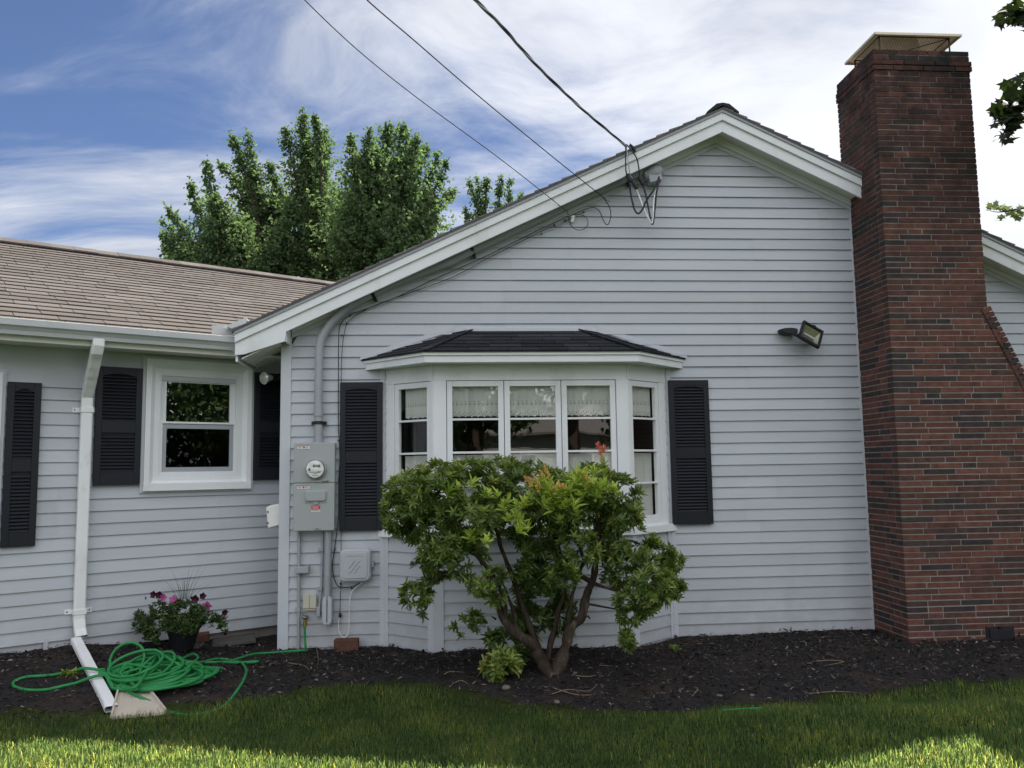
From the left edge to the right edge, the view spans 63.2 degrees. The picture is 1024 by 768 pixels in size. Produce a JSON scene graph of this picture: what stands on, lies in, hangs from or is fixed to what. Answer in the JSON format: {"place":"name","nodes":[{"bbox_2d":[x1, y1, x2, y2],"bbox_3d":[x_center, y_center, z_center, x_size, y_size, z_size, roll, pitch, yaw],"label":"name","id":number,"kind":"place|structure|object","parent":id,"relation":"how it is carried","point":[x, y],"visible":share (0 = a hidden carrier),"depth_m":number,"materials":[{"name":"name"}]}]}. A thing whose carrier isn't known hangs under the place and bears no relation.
{"place":"outdoors","nodes":[
{"label":"outdoors","id":0,"kind":"place"},
{"bbox_2d":[0,642,1023,767],"bbox_3d":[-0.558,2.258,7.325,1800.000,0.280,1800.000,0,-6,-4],"label":"ground","id":1,"kind":"structure","parent":0,"point":[476,696],"depth_m":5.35,"materials":[{"name":"plant"}]},
{"bbox_2d":[156,155,290,273],"bbox_3d":[-9.629,-1.566,27.109,3.822,12.318,4.177,4,-7,-39],"label":"tall tree","id":2,"kind":"object","parent":1,"relation":"on","point":[222,241],"visible":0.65,"depth_m":26.97,"materials":[{"name":"green plant"}]},
{"bbox_2d":[216,127,299,276],"bbox_3d":[-8.969,-2.190,29.541,4.280,14.030,4.594,0,-6,-4],"label":"tall tree","id":3,"kind":"object","parent":1,"relation":"on","point":[251,184],"visible":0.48,"depth_m":29.37,"materials":[{"name":"green plant"}]},
{"bbox_2d":[265,105,349,281],"bbox_3d":[-6.627,-2.521,28.727,3.595,14.456,3.783,4,-8,-40],"label":"tall tree","id":4,"kind":"object","parent":1,"relation":"on","point":[305,173],"visible":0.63,"depth_m":28.45,"materials":[{"name":"green plant"}]},
{"bbox_2d":[302,119,461,281],"bbox_3d":[-4.045,-2.266,26.263,5.026,13.378,5.038,0,-6,-4],"label":"tall tree","id":5,"kind":"object","parent":1,"relation":"on","point":[391,205],"visible":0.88,"depth_m":26.05,"materials":[{"name":"green plant"}]},
{"bbox_2d":[447,172,524,229],"bbox_3d":[-1.246,-1.994,35.185,3.704,14.547,3.023,3,-7,-35],"label":"tall tree","id":6,"kind":"object","parent":1,"relation":"on","point":[480,205],"visible":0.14,"depth_m":35.23,"materials":[{"name":"green plant"}]},
{"bbox_2d":[0,32,1023,652],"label":"house","id":7,"kind":"structure","parent":1,"relation":"on","point":[862,468],"depth_m":7.51,"materials":[{"name":"plastic"}]},
{"bbox_2d":[0,369,6,505],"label":"window","id":8,"kind":"structure","parent":7,"relation":"in","point":[3,372],"depth_m":6.55,"materials":[{"name":"white glass"}]},
{"bbox_2d":[139,355,254,492],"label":"window","id":9,"kind":"structure","parent":7,"relation":"in","point":[196,436],"depth_m":7.53,"materials":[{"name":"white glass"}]},
{"bbox_2d":[259,372,280,383],"bbox_3d":[-2.199,-0.052,7.718,0.272,0.124,0.144,2,-7,-30],"label":"bulb light","id":10,"kind":"object","parent":7,"relation":"attached to","point":[265,377],"visible":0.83,"depth_m":7.64,"materials":[{"name":"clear glass"}]},
{"bbox_2d":[266,504,278,527],"bbox_3d":[-2.124,1.180,7.463,0.129,0.212,0.185,0,-6,-4],"label":"vent hood","id":11,"kind":"object","parent":7,"relation":"attached to","point":[272,511],"visible":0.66,"depth_m":7.38,"materials":[{"name":"white plastic"}]},
{"bbox_2d":[295,531,309,649],"bbox_3d":[-1.823,1.785,7.225,0.117,1.043,0.071,0,-6,-4],"label":"thin conduit","id":12,"kind":"object","parent":7,"relation":"attached to","point":[299,569],"visible":0.86,"depth_m":7.21,"materials":[{"name":"grey metal"}]},
{"bbox_2d":[301,613,308,626],"bbox_3d":[-1.778,2.030,7.176,0.066,0.105,0.134,0,-6,-4],"label":"hose spigot","id":13,"kind":"object","parent":7,"relation":"attached to","point":[305,617],"visible":1,"depth_m":7.12,"materials":[{"name":"silver metal"}]},
{"bbox_2d":[303,594,315,610],"bbox_3d":[-1.756,1.896,7.232,0.114,0.140,0.050,0,-6,-4],"label":"outlet box","id":14,"kind":"object","parent":7,"relation":"attached to","point":[309,602],"visible":1,"depth_m":7.21,"materials":[{"name":"beige plastic"}]},
{"bbox_2d":[293,442,335,530],"bbox_3d":[-1.724,0.893,7.258,0.353,0.764,0.206,0,-6,-4],"label":"electric meter panel","id":15,"kind":"object","parent":7,"relation":"attached to","point":[314,496],"visible":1,"depth_m":7.23,"materials":[{"name":"paint"}]},
{"bbox_2d":[293,483,334,530],"bbox_3d":[-1.721,1.069,7.226,0.353,0.408,0.016,0,-6,-4],"label":"door","id":16,"kind":"structure","parent":15,"relation":"in","point":[304,519],"depth_m":7.21,"materials":[{"name":"paint"}]},
{"bbox_2d":[294,442,334,482],"bbox_3d":[-1.726,0.686,7.267,0.353,0.350,0.016,0,-6,-4],"label":"door","id":17,"kind":"structure","parent":15,"relation":"in","point":[325,451],"depth_m":7.26,"materials":[{"name":"paint"}]},
{"bbox_2d":[316,531,323,616],"bbox_3d":[-1.673,1.643,7.259,0.054,0.748,0.056,0,-6,-4],"label":"thin conduit","id":18,"kind":"object","parent":7,"relation":"attached to","point":[318,607],"visible":0.96,"depth_m":7.25,"materials":[{"name":"grey metal"}]},
{"bbox_2d":[322,531,332,625],"bbox_3d":[-1.601,1.672,7.239,0.084,0.825,0.100,0,-6,-4],"label":"conduit","id":19,"kind":"object","parent":7,"relation":"attached to","point":[327,609],"visible":0.96,"depth_m":7.21,"materials":[{"name":"grey plastic"}]},
{"bbox_2d":[340,548,373,581],"bbox_3d":[-1.353,1.578,7.262,0.289,0.284,0.111,0,-6,-4],"label":"telecom box","id":20,"kind":"object","parent":7,"relation":"attached to","point":[355,564],"visible":1,"depth_m":7.21,"materials":[{"name":"grey plastic"}]},
{"bbox_2d":[338,582,362,637],"bbox_3d":[-1.407,1.967,7.244,0.211,0.471,0.028,0,-6,-4],"label":"white cable","id":21,"kind":"object","parent":20,"relation":"hanging from","point":[339,615],"visible":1,"depth_m":7.23,"materials":[{"name":"plastic"}]},
{"bbox_2d":[405,456,426,470],"bbox_3d":[-0.815,0.910,7.271,0.301,0.562,0.020,-5,-7,33],"label":"cafe curtain","id":22,"kind":"object","parent":7,"relation":"hanging from","point":[411,462],"visible":0.2,"depth_m":7.32,"materials":[{"name":"fabric"}]},
{"bbox_2d":[406,388,426,418],"bbox_3d":[-0.826,0.165,7.346,0.301,0.286,0.007,-5,-7,35],"label":"lace valance","id":23,"kind":"object","parent":7,"relation":"attached to","point":[418,396],"visible":0.81,"depth_m":7.36,"materials":[{"name":"white fabric"}]},
{"bbox_2d":[304,0,587,612],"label":"cable","id":24,"kind":"object","parent":7,"relation":"attached to","point":[572,218],"visible":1,"depth_m":7.39,"materials":[{"name":"black metal"}]},
{"bbox_2d":[332,0,610,587],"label":"cable","id":25,"kind":"object","parent":7,"relation":"attached to","point":[448,272],"visible":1,"depth_m":7.37,"materials":[{"name":"black metal"}]},
{"bbox_2d":[452,387,497,416],"bbox_3d":[-0.322,0.149,7.263,0.406,0.286,0.033,0,-6,-7],"label":"lace valance","id":26,"kind":"object","parent":7,"relation":"attached to","point":[477,395],"visible":1,"depth_m":7.26,"materials":[{"name":"white fabric"}]},
{"bbox_2d":[453,455,498,519],"bbox_3d":[-0.311,0.894,7.185,0.406,0.562,0.018,0,-6,-6],"label":"cafe curtain","id":27,"kind":"object","parent":7,"relation":"hanging from","point":[468,491],"visible":0.08,"depth_m":7.20,"materials":[{"name":"fabric"}]},
{"bbox_2d":[311,164,662,442],"bbox_3d":[-0.174,-0.775,7.532,3.238,2.573,0.211,0,-6,-4],"label":"service conduit","id":28,"kind":"object","parent":7,"relation":"attached to","point":[652,174],"visible":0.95,"depth_m":7.55,"materials":[{"name":"metal"}]},
{"bbox_2d":[360,326,686,652],"bbox_3d":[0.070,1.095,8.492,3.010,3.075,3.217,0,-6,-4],"label":"bay window","id":29,"kind":"structure","parent":7,"relation":"in","point":[502,358],"depth_m":7.26,"materials":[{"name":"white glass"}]},
{"bbox_2d":[510,386,554,416],"bbox_3d":[0.176,0.145,7.297,0.408,0.286,0.010,0,-6,-4],"label":"lace valance","id":30,"kind":"object","parent":7,"relation":"attached to","point":[529,394],"visible":1,"depth_m":7.30,"materials":[{"name":"white fabric"}]},
{"bbox_2d":[511,454,555,508],"bbox_3d":[0.187,0.891,7.221,0.408,0.562,0.020,0,-6,-4],"label":"cafe curtain","id":31,"kind":"object","parent":7,"relation":"hanging from","point":[549,460],"visible":0.1,"depth_m":7.25,"materials":[{"name":"fabric"}]},
{"bbox_2d":[473,0,645,189],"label":"service drop","id":32,"kind":"object","parent":7,"relation":"attached to","point":[629,177],"visible":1,"depth_m":6.60,"materials":[{"name":"black rubber"}]},
{"bbox_2d":[567,386,609,415],"bbox_3d":[0.666,0.142,7.336,0.391,0.286,0.014,0,-6,-4],"label":"lace valance","id":33,"kind":"object","parent":7,"relation":"attached to","point":[597,395],"visible":1,"depth_m":7.34,"materials":[{"name":"white fabric"}]},
{"bbox_2d":[568,453,610,515],"bbox_3d":[0.677,0.887,7.262,0.391,0.562,0.021,0,-6,-4],"label":"cafe curtain","id":34,"kind":"object","parent":7,"relation":"hanging from","point":[579,458],"visible":0.19,"depth_m":7.28,"materials":[{"name":"fabric"}]},
{"bbox_2d":[632,386,649,416],"bbox_3d":[1.142,0.152,7.507,0.327,0.286,0.010,5,-8,-43],"label":"lace valance","id":35,"kind":"object","parent":7,"relation":"attached to","point":[640,395],"visible":0.66,"depth_m":7.53,"materials":[{"name":"white fabric"}]},
{"bbox_2d":[634,453,652,514],"bbox_3d":[1.155,0.897,7.429,0.327,0.562,0.020,4,-8,-41],"label":"cafe curtain","id":36,"kind":"object","parent":7,"relation":"hanging from","point":[643,467],"visible":0.59,"depth_m":7.47,"materials":[{"name":"fabric"}]},
{"bbox_2d":[778,320,823,348],"bbox_3d":[2.701,-0.453,7.721,0.407,0.287,0.206,0,-6,-4],"label":"floodlight","id":37,"kind":"object","parent":7,"relation":"attached to","point":[810,334],"visible":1,"depth_m":7.72,"materials":[{"name":"black metal"}]},
{"bbox_2d":[0,626,1023,721],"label":"mulch bed","id":38,"kind":"object","parent":1,"relation":"on","point":[215,694],"visible":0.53,"depth_m":6.22,"materials":[{"name":"brown wood"}]},
{"bbox_2d":[57,667,83,677],"bbox_3d":[-3.187,2.090,5.999,0.165,0.096,0.103,0,-6,-4],"label":"weed","id":39,"kind":"object","parent":38,"relation":"on","point":[69,671],"visible":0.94,"depth_m":5.99,"materials":[{"name":"green plant"}]},
{"bbox_2d":[71,637,117,712],"bbox_3d":[-3.057,2.092,6.060,0.084,0.298,1.286,4,-7,-37],"label":"drain extension","id":40,"kind":"object","parent":38,"relation":"on","point":[101,688],"visible":0.94,"depth_m":5.95,"materials":[{"name":"white metal"}]},
{"bbox_2d":[110,685,165,718],"bbox_3d":[-2.527,2.150,5.666,0.347,0.126,0.458,1,-6,-19],"label":"splash block","id":41,"kind":"object","parent":38,"relation":"on","point":[128,703],"depth_m":5.58,"materials":[{"name":"concrete"}]},
{"bbox_2d":[11,627,308,716],"bbox_3d":[-2.640,2.119,6.422,1.591,0.357,1.705,-2,-6,8],"label":"garden hose","id":42,"kind":"object","parent":38,"relation":"on","point":[174,671],"visible":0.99,"depth_m":5.99,"materials":[{"name":"green rubber"}]},
{"bbox_2d":[131,566,228,651],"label":"potted flowers","id":43,"kind":"object","parent":38,"relation":"on","point":[182,631],"visible":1,"depth_m":6.81,"materials":[{"name":"green plant"}]},
{"bbox_2d":[164,642,204,650],"bbox_3d":[-2.765,2.222,7.009,0.278,0.021,0.323,0,-6,-4],"label":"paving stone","id":44,"kind":"object","parent":38,"relation":"on","point":[196,645],"visible":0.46,"depth_m":7.04,"materials":[{"name":"stone"}]},
{"bbox_2d":[196,631,209,642],"bbox_3d":[-2.762,2.231,7.405,0.139,0.077,0.465,1,-6,-14],"label":"brick","id":45,"kind":"object","parent":38,"relation":"on","point":[202,637],"visible":0.47,"depth_m":7.25,"materials":[{"name":"red brick"}]},
{"bbox_2d":[212,633,255,646],"bbox_3d":[-2.509,2.291,7.503,0.366,0.037,0.624,1,-6,-20],"label":"paving stone","id":46,"kind":"object","parent":38,"relation":"on","point":[248,638],"visible":0.55,"depth_m":7.34,"materials":[{"name":"stone"}]},
{"bbox_2d":[334,637,358,651],"bbox_3d":[-1.421,2.252,7.145,0.206,0.123,0.095,0,-6,-4],"label":"loose brick","id":47,"kind":"object","parent":38,"relation":"on","point":[344,644],"visible":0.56,"depth_m":7.10,"materials":[{"name":"brick"}]},
{"bbox_2d":[478,643,525,683],"bbox_3d":[-0.060,2.092,6.176,0.349,0.322,0.374,-5,-7,32],"label":"shrub","id":48,"kind":"object","parent":38,"relation":"on","point":[496,662],"visible":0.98,"depth_m":6.11,"materials":[{"name":"green plant"}]},
{"bbox_2d":[502,685,509,690],"bbox_3d":[-0.043,2.172,5.948,0.063,0.043,0.064,0,-6,-4],"label":"stone","id":49,"kind":"object","parent":38,"relation":"on","point":[505,687],"visible":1,"depth_m":5.93,"materials":[{"name":"grey stone"}]},
{"bbox_2d":[376,442,690,676],"bbox_3d":[0.172,1.360,6.310,2.407,1.834,1.299,0,-6,-4],"label":"flowering shrub","id":50,"kind":"object","parent":38,"relation":"on","point":[579,494],"visible":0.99,"depth_m":6.19,"materials":[{"name":"green plant"}]},
{"bbox_2d":[552,689,591,694],"bbox_3d":[0.441,2.159,5.865,0.339,0.030,0.040,1,-6,-16],"label":"twig","id":51,"kind":"object","parent":38,"relation":"on","point":[570,689],"visible":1,"depth_m":5.87,"materials":[{"name":"wood"}]},
{"bbox_2d":[669,643,686,651],"bbox_3d":[1.375,2.200,6.909,0.154,0.084,0.093,0,-6,-4],"label":"weed","id":52,"kind":"object","parent":38,"relation":"on","point":[674,646],"visible":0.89,"depth_m":6.91,"materials":[{"name":"green plant"}]},
{"bbox_2d":[812,660,843,665],"bbox_3d":[2.429,2.147,6.440,0.266,0.023,0.153,3,-7,-35],"label":"twig","id":53,"kind":"object","parent":38,"relation":"on","point":[830,660],"visible":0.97,"depth_m":6.44,"materials":[{"name":"brown wood"}]},
{"bbox_2d":[804,691,866,694],"bbox_3d":[2.334,2.175,5.833,0.617,0.046,0.044,0,-6,-6],"label":"twig","id":54,"kind":"object","parent":38,"relation":"on","point":[831,691],"visible":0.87,"depth_m":5.84,"materials":[{"name":"wood"}]},
{"bbox_2d":[722,707,762,710],"bbox_3d":[1.425,2.009,5.140,0.246,0.039,0.008,-3,-6,17],"label":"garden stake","id":55,"kind":"object","parent":1,"relation":"on","point":[743,708],"visible":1,"depth_m":5.14,"materials":[{"name":"green plastic"}]},
{"bbox_2d":[985,0,1023,221],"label":"maple tree","id":56,"kind":"object","parent":1,"relation":"on","point":[1007,114],"visible":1,"depth_m":6.94,"materials":[{"name":"green plant"}]},
{"bbox_2d":[0,0,1023,257],"label":"sky","id":57,"kind":"structure","parent":0,"point":[108,108],"materials":[{"name":"blue"}]}
]}

